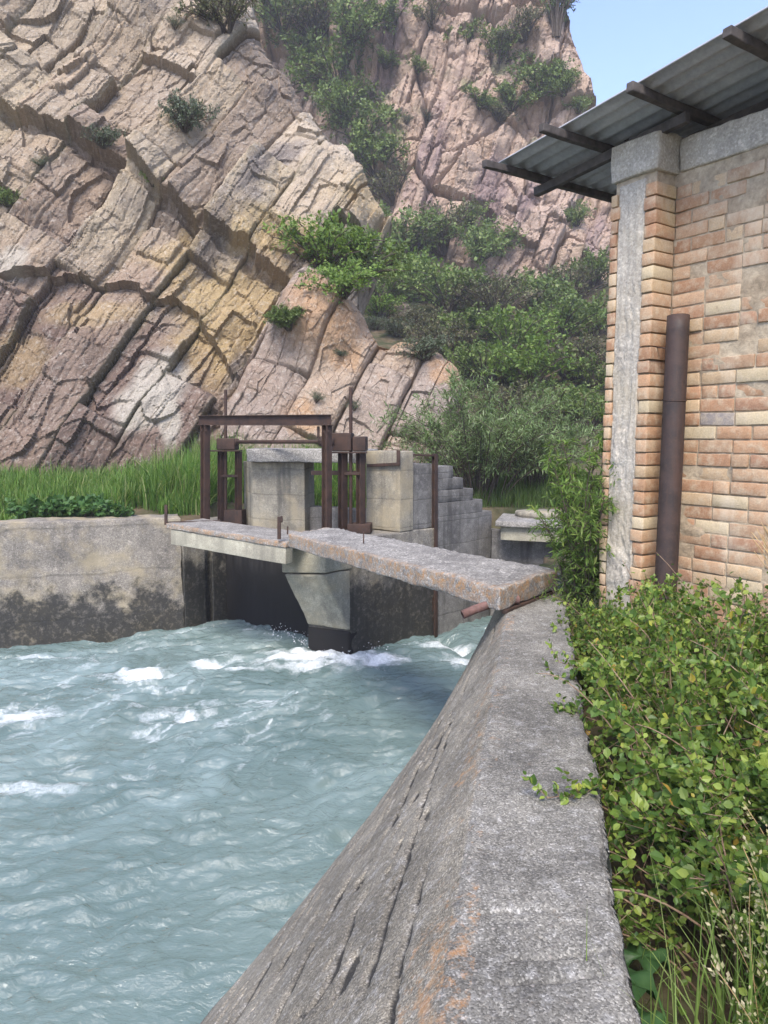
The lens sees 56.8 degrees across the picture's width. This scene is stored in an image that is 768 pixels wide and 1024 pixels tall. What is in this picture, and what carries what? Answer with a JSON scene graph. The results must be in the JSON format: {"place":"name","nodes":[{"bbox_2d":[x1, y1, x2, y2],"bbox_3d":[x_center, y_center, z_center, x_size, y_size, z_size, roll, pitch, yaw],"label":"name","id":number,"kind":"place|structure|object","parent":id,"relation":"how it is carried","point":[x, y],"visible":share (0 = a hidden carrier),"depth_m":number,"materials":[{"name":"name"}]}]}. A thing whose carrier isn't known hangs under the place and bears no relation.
{"place":"outdoors","nodes":[
{"label":"outdoors","id":0,"kind":"place"},
{"bbox_2d":[0,0,391,474],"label":"cliff","id":1,"kind":"structure","parent":0,"point":[134,306],"depth_m":18.93,"materials":[{"name":"stone"}]},
{"bbox_2d":[0,187,25,207],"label":"shrub","id":2,"kind":"object","parent":1,"relation":"on","point":[5,199],"visible":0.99,"depth_m":18.33,"materials":[{"name":"green plant"}]},
{"bbox_2d":[80,122,127,148],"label":"shrub","id":3,"kind":"object","parent":1,"relation":"on","point":[107,138],"visible":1,"depth_m":18.70,"materials":[{"name":"green plant"}]},
{"bbox_2d":[157,87,219,133],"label":"shrub","id":4,"kind":"object","parent":1,"relation":"on","point":[190,113],"visible":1,"depth_m":19.07,"materials":[{"name":"green plant"}]},
{"bbox_2d":[171,0,263,33],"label":"shrub","id":5,"kind":"object","parent":1,"relation":"on","point":[234,11],"visible":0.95,"depth_m":20.54,"materials":[{"name":"green plant"}]},
{"bbox_2d":[262,208,395,277],"bbox_3d":[-1.396,-7.486,19.315,3.261,2.260,2.994,-4,7,-35],"label":"shrub","id":6,"kind":"object","parent":1,"relation":"on","point":[326,245],"visible":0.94,"depth_m":19.17,"materials":[{"name":"green plant"}]},
{"bbox_2d":[0,615,491,1023],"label":"water","id":7,"kind":"structure","parent":0,"point":[185,812],"depth_m":6.83,"materials":[{"name":"liquid"}]},
{"bbox_2d":[282,450,433,654],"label":"pier","id":8,"kind":"structure","parent":7,"relation":"in","point":[351,609],"depth_m":11.46,"materials":[{"name":"concrete"}]},
{"bbox_2d":[164,505,299,563],"bbox_3d":[-2.236,0.281,11.138,2.671,0.732,0.995,4,7,32],"label":"footbridge","id":9,"kind":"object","parent":8,"relation":"on","point":[257,542],"visible":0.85,"depth_m":10.84,"materials":[{"name":"concrete"}]},
{"bbox_2d":[196,414,332,527],"bbox_3d":[-2.005,-0.621,11.520,2.954,1.922,0.176,4,7,35],"label":"steel portal","id":10,"kind":"object","parent":8,"relation":"on","point":[317,420],"visible":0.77,"depth_m":11.25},
{"bbox_2d":[243,448,377,531],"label":"hoist platform","id":11,"kind":"structure","parent":8,"relation":"on","point":[278,482],"depth_m":12.62,"materials":[{"name":"concrete"}]},
{"bbox_2d":[311,387,372,533],"bbox_3d":[-0.714,-0.821,11.354,1.018,2.319,0.487,1,6,8],"label":"gate hoist","id":12,"kind":"object","parent":8,"relation":"on","point":[350,442],"visible":0.87,"depth_m":11.34,"materials":[{"name":"metal"}]},
{"bbox_2d":[235,436,321,446],"bbox_3d":[-1.783,-1.206,12.105,2.512,0.215,0.220,5,8,40],"label":"drive shaft","id":13,"kind":"object","parent":12,"relation":"attached to","point":[318,441],"visible":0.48,"depth_m":12.07,"materials":[{"name":"metal"}]},
{"bbox_2d":[431,465,491,634],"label":"stepped wall","id":14,"kind":"structure","parent":7,"relation":"in","point":[464,522],"depth_m":12.62,"materials":[{"name":"grey concrete"}]},
{"bbox_2d":[367,450,437,636],"bbox_3d":[0.381,0.595,11.817,1.252,3.241,0.537,-2,6,-14],"label":"guard rail","id":15,"kind":"object","parent":14,"relation":"attached to","point":[435,499],"visible":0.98,"depth_m":12.06,"materials":[{"name":"metal"}]},
{"bbox_2d":[0,276,766,1023],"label":"ground","id":16,"kind":"structure","parent":0,"point":[382,338],"depth_m":3.23,"materials":[{"name":"plant"}]},
{"bbox_2d":[3,497,35,518],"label":"weed","id":17,"kind":"object","parent":16,"relation":"on","point":[13,507],"visible":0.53,"depth_m":12.23,"materials":[{"name":"green plant"}]},
{"bbox_2d":[21,493,69,517],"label":"weed","id":18,"kind":"object","parent":16,"relation":"on","point":[54,503],"visible":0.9,"depth_m":12.26,"materials":[{"name":"green plant"}]},
{"bbox_2d":[62,492,106,516],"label":"weed","id":19,"kind":"object","parent":16,"relation":"on","point":[83,504],"visible":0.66,"depth_m":12.32,"materials":[{"name":"green plant"}]},
{"bbox_2d":[0,514,184,647],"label":"bank wall","id":20,"kind":"structure","parent":16,"relation":"on","point":[98,579],"depth_m":11.97,"materials":[{"name":"concrete"}]},
{"bbox_2d":[90,498,135,516],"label":"weed","id":21,"kind":"object","parent":16,"relation":"on","point":[118,510],"visible":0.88,"depth_m":12.31,"materials":[{"name":"green plant"}]},
{"bbox_2d":[0,427,372,519],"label":"grass","id":22,"kind":"structure","parent":16,"relation":"on","point":[158,484],"depth_m":14.01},
{"bbox_2d":[181,517,226,627],"bbox_3d":[-3.349,1.718,13.235,0.516,3.178,1.294,4,8,36],"label":"abutment","id":23,"kind":"object","parent":16,"relation":"on","point":[203,573],"visible":0.25,"depth_m":12.88,"materials":[{"name":"concrete"}]},
{"bbox_2d":[210,389,245,524],"bbox_3d":[-2.901,-0.902,13.003,0.654,2.646,0.350,0,6,0],"label":"gate hoist","id":24,"kind":"object","parent":23,"relation":"on","point":[237,514],"visible":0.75,"depth_m":12.98,"materials":[{"name":"metal"}]},
{"bbox_2d":[226,554,308,636],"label":"sluice gate","id":25,"kind":"structure","parent":24,"relation":"attached to","point":[259,592],"depth_m":12.73,"materials":[{"name":"black metal"}]},
{"bbox_2d":[219,266,475,481],"bbox_3d":[-0.945,-2.756,18.702,6.759,7.147,5.271,0,6,0],"label":"rock outcrop","id":26,"kind":"object","parent":16,"relation":"on","point":[284,371],"visible":0.45,"depth_m":17.37,"materials":[{"name":"stone"}]},
{"bbox_2d":[262,299,305,331],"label":"shrub","id":27,"kind":"object","parent":26,"relation":"on","point":[284,317],"visible":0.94,"depth_m":17.02,"materials":[{"name":"green plant"}]},
{"bbox_2d":[294,251,384,304],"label":"shrub","id":28,"kind":"object","parent":26,"relation":"on","point":[347,280],"visible":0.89,"depth_m":17.11,"materials":[{"name":"green plant"}]},
{"bbox_2d":[391,330,454,361],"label":"shrub","id":29,"kind":"object","parent":26,"relation":"on","point":[425,347],"visible":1,"depth_m":17.56,"materials":[{"name":"green plant"}]},
{"bbox_2d":[325,223,423,285],"bbox_3d":[-0.241,-7.423,20.512,3.617,1.608,3.517,34,27,20],"label":"shrub","id":30,"kind":"object","parent":16,"relation":"on","point":[393,259],"visible":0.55,"depth_m":20.13,"materials":[{"name":"green plant"}]},
{"bbox_2d":[364,292,410,318],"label":"shrub","id":31,"kind":"object","parent":16,"relation":"on","point":[376,310],"visible":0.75,"depth_m":36.28,"materials":[{"name":"green plant"}]},
{"bbox_2d":[374,315,419,337],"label":"shrub","id":32,"kind":"object","parent":16,"relation":"on","point":[393,328],"visible":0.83,"depth_m":34.04,"materials":[{"name":"green plant"}]},
{"bbox_2d":[372,268,430,302],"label":"shrub","id":33,"kind":"object","parent":16,"relation":"on","point":[392,287],"visible":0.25,"depth_m":38.85,"materials":[{"name":"green plant"}]},
{"bbox_2d":[390,303,449,330],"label":"shrub","id":34,"kind":"object","parent":16,"relation":"on","point":[410,315],"visible":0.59,"depth_m":35.05,"materials":[{"name":"green plant"}]},
{"bbox_2d":[200,572,641,1023],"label":"canal wall","id":35,"kind":"structure","parent":16,"relation":"on","point":[466,877],"depth_m":2.57,"materials":[{"name":"concrete"}]},
{"bbox_2d":[288,527,558,613],"bbox_3d":[0.116,0.480,8.094,0.977,0.393,5.170,-3,7,-28],"label":"concrete plank","id":36,"kind":"object","parent":35,"relation":"on","point":[501,585],"visible":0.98,"depth_m":6.84,"materials":[{"name":"concrete"}]},
{"bbox_2d":[460,595,519,618],"bbox_3d":[0.864,0.773,5.784,0.494,0.173,0.072,-1,6,-12],"label":"pipe stub","id":37,"kind":"object","parent":36,"relation":"attached to","point":[474,609],"visible":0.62,"depth_m":5.74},
{"bbox_2d":[385,245,464,302],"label":"shrub","id":38,"kind":"object","parent":16,"relation":"on","point":[426,259],"visible":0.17,"depth_m":41.72,"materials":[{"name":"green plant"}]},
{"bbox_2d":[400,314,490,356],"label":"shrub","id":39,"kind":"object","parent":16,"relation":"on","point":[434,327],"visible":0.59,"depth_m":30.89,"materials":[{"name":"green plant"}]},
{"bbox_2d":[397,256,503,312],"bbox_3d":[3.567,-12.214,38.452,5.884,2.998,5.443,1,6,10],"label":"shrub","id":40,"kind":"object","parent":16,"relation":"on","point":[437,284],"visible":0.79,"depth_m":37.62,"materials":[{"name":"green plant"}]},
{"bbox_2d":[418,302,518,347],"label":"shrub","id":41,"kind":"object","parent":16,"relation":"on","point":[472,315],"visible":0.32,"depth_m":31.95,"materials":[{"name":"green plant"}]},
{"bbox_2d":[366,360,597,505],"bbox_3d":[1.695,-1.679,15.003,4.571,3.128,4.849,-3,7,-25],"label":"willow","id":42,"kind":"object","parent":16,"relation":"on","point":[479,449],"visible":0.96,"depth_m":14.65,"materials":[{"name":"green plant"}]},
{"bbox_2d":[440,265,544,319],"bbox_3d":[5.708,-11.432,37.917,5.603,2.996,6.066,1,6,12],"label":"shrub","id":43,"kind":"object","parent":16,"relation":"on","point":[488,298],"visible":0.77,"depth_m":37.08,"materials":[{"name":"green plant"}]},
{"bbox_2d":[441,336,543,388],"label":"shrub","id":44,"kind":"object","parent":16,"relation":"on","point":[469,362],"visible":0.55,"depth_m":28.55,"materials":[{"name":"green plant"}]},
{"bbox_2d":[467,376,561,419],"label":"shrub","id":45,"kind":"object","parent":16,"relation":"on","point":[505,396],"visible":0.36,"depth_m":25.23,"materials":[{"name":"green plant"}]},
{"bbox_2d":[464,302,575,352],"bbox_3d":[5.935,-8.022,31.726,5.046,2.651,4.253,1,6,12],"label":"shrub","id":46,"kind":"object","parent":16,"relation":"on","point":[504,329],"visible":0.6,"depth_m":31.18,"materials":[{"name":"green plant"}]},
{"bbox_2d":[490,528,562,615],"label":"bank wall","id":47,"kind":"structure","parent":16,"relation":"on","point":[528,552],"depth_m":13.08,"materials":[{"name":"grey concrete"}]},
{"bbox_2d":[495,509,563,542],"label":"bridge deck","id":48,"kind":"structure","parent":47,"relation":"on","point":[516,525],"depth_m":12.63,"materials":[{"name":"concrete"}]},
{"bbox_2d":[476,330,581,391],"bbox_3d":[5.721,-5.926,28.316,4.179,2.475,4.959,4,7,30],"label":"shrub","id":49,"kind":"object","parent":16,"relation":"on","point":[531,364],"visible":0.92,"depth_m":27.75,"materials":[{"name":"green plant"}]},
{"bbox_2d":[467,382,603,491],"bbox_3d":[3.685,-1.665,16.144,3.886,2.659,4.122,4,7,34],"label":"willow","id":50,"kind":"object","parent":16,"relation":"on","point":[551,428],"visible":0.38,"depth_m":15.77,"materials":[{"name":"green plant"}]},
{"bbox_2d":[491,265,581,315],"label":"shrub","id":51,"kind":"object","parent":16,"relation":"on","point":[551,292],"visible":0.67,"depth_m":39.30,"materials":[{"name":"green plant"}]},
{"bbox_2d":[507,375,604,420],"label":"shrub","id":52,"kind":"object","parent":16,"relation":"on","point":[580,388],"visible":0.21,"depth_m":25.74,"materials":[{"name":"green plant"}]},
{"bbox_2d":[506,293,606,345],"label":"shrub","id":53,"kind":"object","parent":16,"relation":"on","point":[566,314],"visible":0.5,"depth_m":33.34,"materials":[{"name":"green plant"}]},
{"bbox_2d":[521,324,609,382],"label":"shrub","id":54,"kind":"object","parent":16,"relation":"on","point":[586,345],"visible":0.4,"depth_m":28.91,"materials":[{"name":"green plant"}]},
{"bbox_2d":[529,258,609,303],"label":"shrub","id":55,"kind":"object","parent":16,"relation":"on","point":[579,277],"visible":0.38,"depth_m":41.90,"materials":[{"name":"green plant"}]},
{"bbox_2d":[531,572,612,631],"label":"shrub","id":56,"kind":"object","parent":16,"relation":"on","point":[573,621],"visible":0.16,"depth_m":6.07,"materials":[{"name":"green plant"}]},
{"bbox_2d":[526,406,620,655],"bbox_3d":[1.837,0.172,6.188,1.207,2.202,1.265,-2,6,-17],"label":"sapling","id":57,"kind":"object","parent":16,"relation":"on","point":[584,572],"visible":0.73,"depth_m":6.02,"materials":[{"name":"green plant"}]},
{"bbox_2d":[539,386,609,431],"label":"shrub","id":58,"kind":"object","parent":16,"relation":"on","point":[586,406],"visible":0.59,"depth_m":24.47,"materials":[{"name":"green plant"}]},
{"bbox_2d":[558,289,609,335],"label":"shrub","id":59,"kind":"object","parent":16,"relation":"on","point":[601,304],"visible":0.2,"depth_m":34.66,"materials":[{"name":"green plant"}]},
{"bbox_2d":[560,350,610,388],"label":"shrub","id":60,"kind":"object","parent":16,"relation":"on","point":[589,370],"visible":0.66,"depth_m":28.18,"materials":[{"name":"green plant"}]},
{"bbox_2d":[563,245,612,287],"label":"shrub","id":61,"kind":"object","parent":16,"relation":"on","point":[602,261],"visible":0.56,"depth_m":42.62,"materials":[{"name":"green plant"}]},
{"bbox_2d":[482,6,767,644],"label":"brick building","id":62,"kind":"structure","parent":16,"relation":"on","point":[669,161],"depth_m":5.37,"materials":[{"name":"brick"}]},
{"bbox_2d":[550,570,725,693],"bbox_3d":[1.843,0.910,5.225,1.243,0.968,1.362,3,7,30],"label":"rose bush","id":63,"kind":"object","parent":16,"relation":"on","point":[577,636],"visible":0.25,"depth_m":5.17,"materials":[{"name":"green plant"}]},
{"bbox_2d":[521,635,767,940],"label":"rose bush","id":64,"kind":"object","parent":16,"relation":"on","point":[675,796],"visible":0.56,"depth_m":2.85,"materials":[{"name":"green plant"}]},
{"bbox_2d":[624,931,669,1023],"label":"dock plant","id":65,"kind":"object","parent":16,"relation":"on","point":[640,978],"visible":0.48,"depth_m":2.28,"materials":[{"name":"green plant"}]},
{"bbox_2d":[542,577,767,816],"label":"rose bush","id":66,"kind":"object","parent":16,"relation":"on","point":[640,676],"visible":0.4,"depth_m":3.63,"materials":[{"name":"green plant"}]},
{"bbox_2d":[574,579,767,732],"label":"rose bush","id":67,"kind":"object","parent":16,"relation":"on","point":[601,645],"visible":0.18,"depth_m":4.50,"materials":[{"name":"green plant"}]},
{"bbox_2d":[613,888,729,949],"bbox_3d":[0.861,1.321,2.289,0.593,0.292,0.088,-1,6,-5],"label":"shoot","id":68,"kind":"object","parent":16,"relation":"on","point":[617,894],"visible":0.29,"depth_m":2.31,"materials":[{"name":"green plant"}]},
{"bbox_2d":[653,313,689,630],"bbox_3d":[2.183,-0.051,5.433,0.230,2.876,0.405,1,6,8],"label":"steel pipe","id":69,"kind":"object","parent":16,"relation":"on","point":[676,347],"visible":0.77,"depth_m":5.34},
{"bbox_2d":[585,579,767,669],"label":"rose bush","id":70,"kind":"object","parent":16,"relation":"on","point":[734,599],"visible":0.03,"depth_m":4.94,"materials":[{"name":"green plant"}]},
{"bbox_2d":[602,579,767,730],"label":"rose bush","id":71,"kind":"object","parent":16,"relation":"on","point":[683,632],"visible":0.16,"depth_m":4.13,"materials":[{"name":"green plant"}]},
{"bbox_2d":[603,737,767,1023],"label":"rose bush","id":72,"kind":"object","parent":16,"relation":"on","point":[733,869],"visible":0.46,"depth_m":2.48,"materials":[{"name":"green plant"}]},
{"bbox_2d":[604,648,767,836],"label":"rose bush","id":73,"kind":"object","parent":16,"relation":"on","point":[755,667],"visible":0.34,"depth_m":3.13,"materials":[{"name":"green plant"}]},
{"bbox_2d":[610,733,767,927],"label":"rose bush","id":74,"kind":"object","parent":16,"relation":"on","point":[634,822],"visible":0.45,"depth_m":2.64,"materials":[{"name":"green plant"}]},
{"bbox_2d":[722,898,767,944],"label":"rose bush","id":75,"kind":"object","parent":16,"relation":"on","point":[756,936],"visible":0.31,"depth_m":2.15,"materials":[{"name":"green plant"}]},
{"bbox_2d":[253,0,613,286],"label":"cliff","id":76,"kind":"structure","parent":0,"point":[457,139],"depth_m":48.70,"materials":[{"name":"stone"}]},
{"bbox_2d":[254,0,323,31],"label":"shrub","id":77,"kind":"object","parent":76,"relation":"on","point":[271,8],"visible":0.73,"depth_m":50.09,"materials":[{"name":"green plant"}]},
{"bbox_2d":[262,18,331,72],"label":"shrub","id":78,"kind":"object","parent":76,"relation":"on","point":[307,40],"visible":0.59,"depth_m":50.84,"materials":[{"name":"green plant"}]},
{"bbox_2d":[260,0,353,43],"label":"shrub","id":79,"kind":"object","parent":76,"relation":"on","point":[317,19],"visible":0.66,"depth_m":50.38,"materials":[{"name":"green plant"}]},
{"bbox_2d":[281,21,372,95],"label":"shrub","id":80,"kind":"object","parent":76,"relation":"on","point":[342,59],"visible":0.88,"depth_m":50.00,"materials":[{"name":"green plant"}]},
{"bbox_2d":[300,69,384,125],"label":"shrub","id":81,"kind":"object","parent":76,"relation":"on","point":[337,93],"visible":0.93,"depth_m":48.97,"materials":[{"name":"green plant"}]},
{"bbox_2d":[322,0,396,52],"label":"shrub","id":82,"kind":"object","parent":76,"relation":"on","point":[346,23],"visible":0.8,"depth_m":48.68,"materials":[{"name":"green plant"}]},
{"bbox_2d":[319,91,407,147],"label":"shrub","id":83,"kind":"object","parent":76,"relation":"on","point":[360,124],"visible":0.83,"depth_m":49.60,"materials":[{"name":"green plant"}]},
{"bbox_2d":[339,125,414,177],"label":"shrub","id":84,"kind":"object","parent":76,"relation":"on","point":[382,148],"visible":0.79,"depth_m":49.03,"materials":[{"name":"green plant"}]},
{"bbox_2d":[368,43,403,70],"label":"shrub","id":85,"kind":"object","parent":76,"relation":"on","point":[385,59],"visible":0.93,"depth_m":50.74,"materials":[{"name":"green plant"}]},
{"bbox_2d":[365,155,414,206],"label":"shrub","id":86,"kind":"object","parent":76,"relation":"on","point":[390,183],"visible":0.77,"depth_m":49.10,"materials":[{"name":"green plant"}]},
{"bbox_2d":[360,0,426,30],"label":"shrub","id":87,"kind":"object","parent":76,"relation":"on","point":[392,7],"visible":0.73,"depth_m":49.76,"materials":[{"name":"green plant"}]},
{"bbox_2d":[404,49,435,75],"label":"shrub","id":88,"kind":"object","parent":76,"relation":"on","point":[420,64],"visible":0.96,"depth_m":50.08,"materials":[{"name":"green plant"}]},
{"bbox_2d":[379,200,463,257],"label":"shrub","id":89,"kind":"object","parent":76,"relation":"on","point":[413,236],"visible":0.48,"depth_m":44.65,"materials":[{"name":"green plant"}]},
{"bbox_2d":[410,0,449,30],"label":"shrub","id":90,"kind":"object","parent":76,"relation":"on","point":[431,14],"visible":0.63,"depth_m":50.27,"materials":[{"name":"green plant"}]},
{"bbox_2d":[395,192,482,258],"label":"shrub","id":91,"kind":"object","parent":76,"relation":"on","point":[444,247],"visible":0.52,"depth_m":45.58,"materials":[{"name":"green plant"}]},
{"bbox_2d":[442,14,488,44],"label":"shrub","id":92,"kind":"object","parent":76,"relation":"on","point":[472,28],"visible":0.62,"depth_m":50.54,"materials":[{"name":"green plant"}]},
{"bbox_2d":[449,197,493,226],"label":"shrub","id":93,"kind":"object","parent":76,"relation":"on","point":[473,211],"visible":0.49,"depth_m":46.57,"materials":[{"name":"green plant"}]},
{"bbox_2d":[457,82,506,111],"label":"shrub","id":94,"kind":"object","parent":76,"relation":"on","point":[485,99],"visible":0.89,"depth_m":47.55,"materials":[{"name":"green plant"}]},
{"bbox_2d":[447,213,528,269],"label":"shrub","id":95,"kind":"object","parent":76,"relation":"on","point":[482,244],"visible":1,"depth_m":43.99,"materials":[{"name":"green plant"}]},
{"bbox_2d":[486,101,521,122],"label":"shrub","id":96,"kind":"object","parent":76,"relation":"on","point":[497,117],"visible":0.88,"depth_m":48.01,"materials":[{"name":"green plant"}]},
{"bbox_2d":[475,19,536,66],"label":"shrub","id":97,"kind":"object","parent":76,"relation":"on","point":[497,47],"visible":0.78,"depth_m":49.30,"materials":[{"name":"green plant"}]},
{"bbox_2d":[491,76,542,111],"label":"shrub","id":98,"kind":"object","parent":76,"relation":"on","point":[509,93],"visible":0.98,"depth_m":48.06,"materials":[{"name":"green plant"}]},
{"bbox_2d":[488,2,549,42],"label":"shrub","id":99,"kind":"object","parent":76,"relation":"on","point":[531,16],"visible":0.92,"depth_m":48.00,"materials":[{"name":"green plant"}]},
{"bbox_2d":[505,51,579,96],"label":"shrub","id":100,"kind":"object","parent":76,"relation":"on","point":[551,72],"visible":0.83,"depth_m":47.73,"materials":[{"name":"green plant"}]},
{"bbox_2d":[539,0,579,37],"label":"tree","id":101,"kind":"object","parent":76,"relation":"on","point":[559,9],"visible":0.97,"depth_m":47.70,"materials":[{"name":"plant"}]},
{"bbox_2d":[538,65,583,99],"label":"shrub","id":102,"kind":"object","parent":76,"relation":"on","point":[564,85],"visible":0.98,"depth_m":47.69,"materials":[{"name":"green plant"}]},
{"bbox_2d":[561,94,594,113],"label":"shrub","id":103,"kind":"object","parent":76,"relation":"on","point":[584,104],"visible":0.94,"depth_m":47.90,"materials":[{"name":"green plant"}]},
{"bbox_2d":[561,198,597,227],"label":"shrub","id":104,"kind":"object","parent":76,"relation":"on","point":[575,216],"visible":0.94,"depth_m":47.47,"materials":[{"name":"green plant"}]},
{"bbox_2d":[463,464,605,507],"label":"grass","id":105,"kind":"structure","parent":0,"point":[521,494],"depth_m":15.09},
{"bbox_2d":[567,0,767,104],"label":"sky","id":106,"kind":"structure","parent":0,"point":[617,43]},
{"bbox_2d":[586,796,767,1023],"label":"seeding grass","id":107,"kind":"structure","parent":0,"point":[749,1013],"depth_m":2.09,"materials":[{"name":"plant"}]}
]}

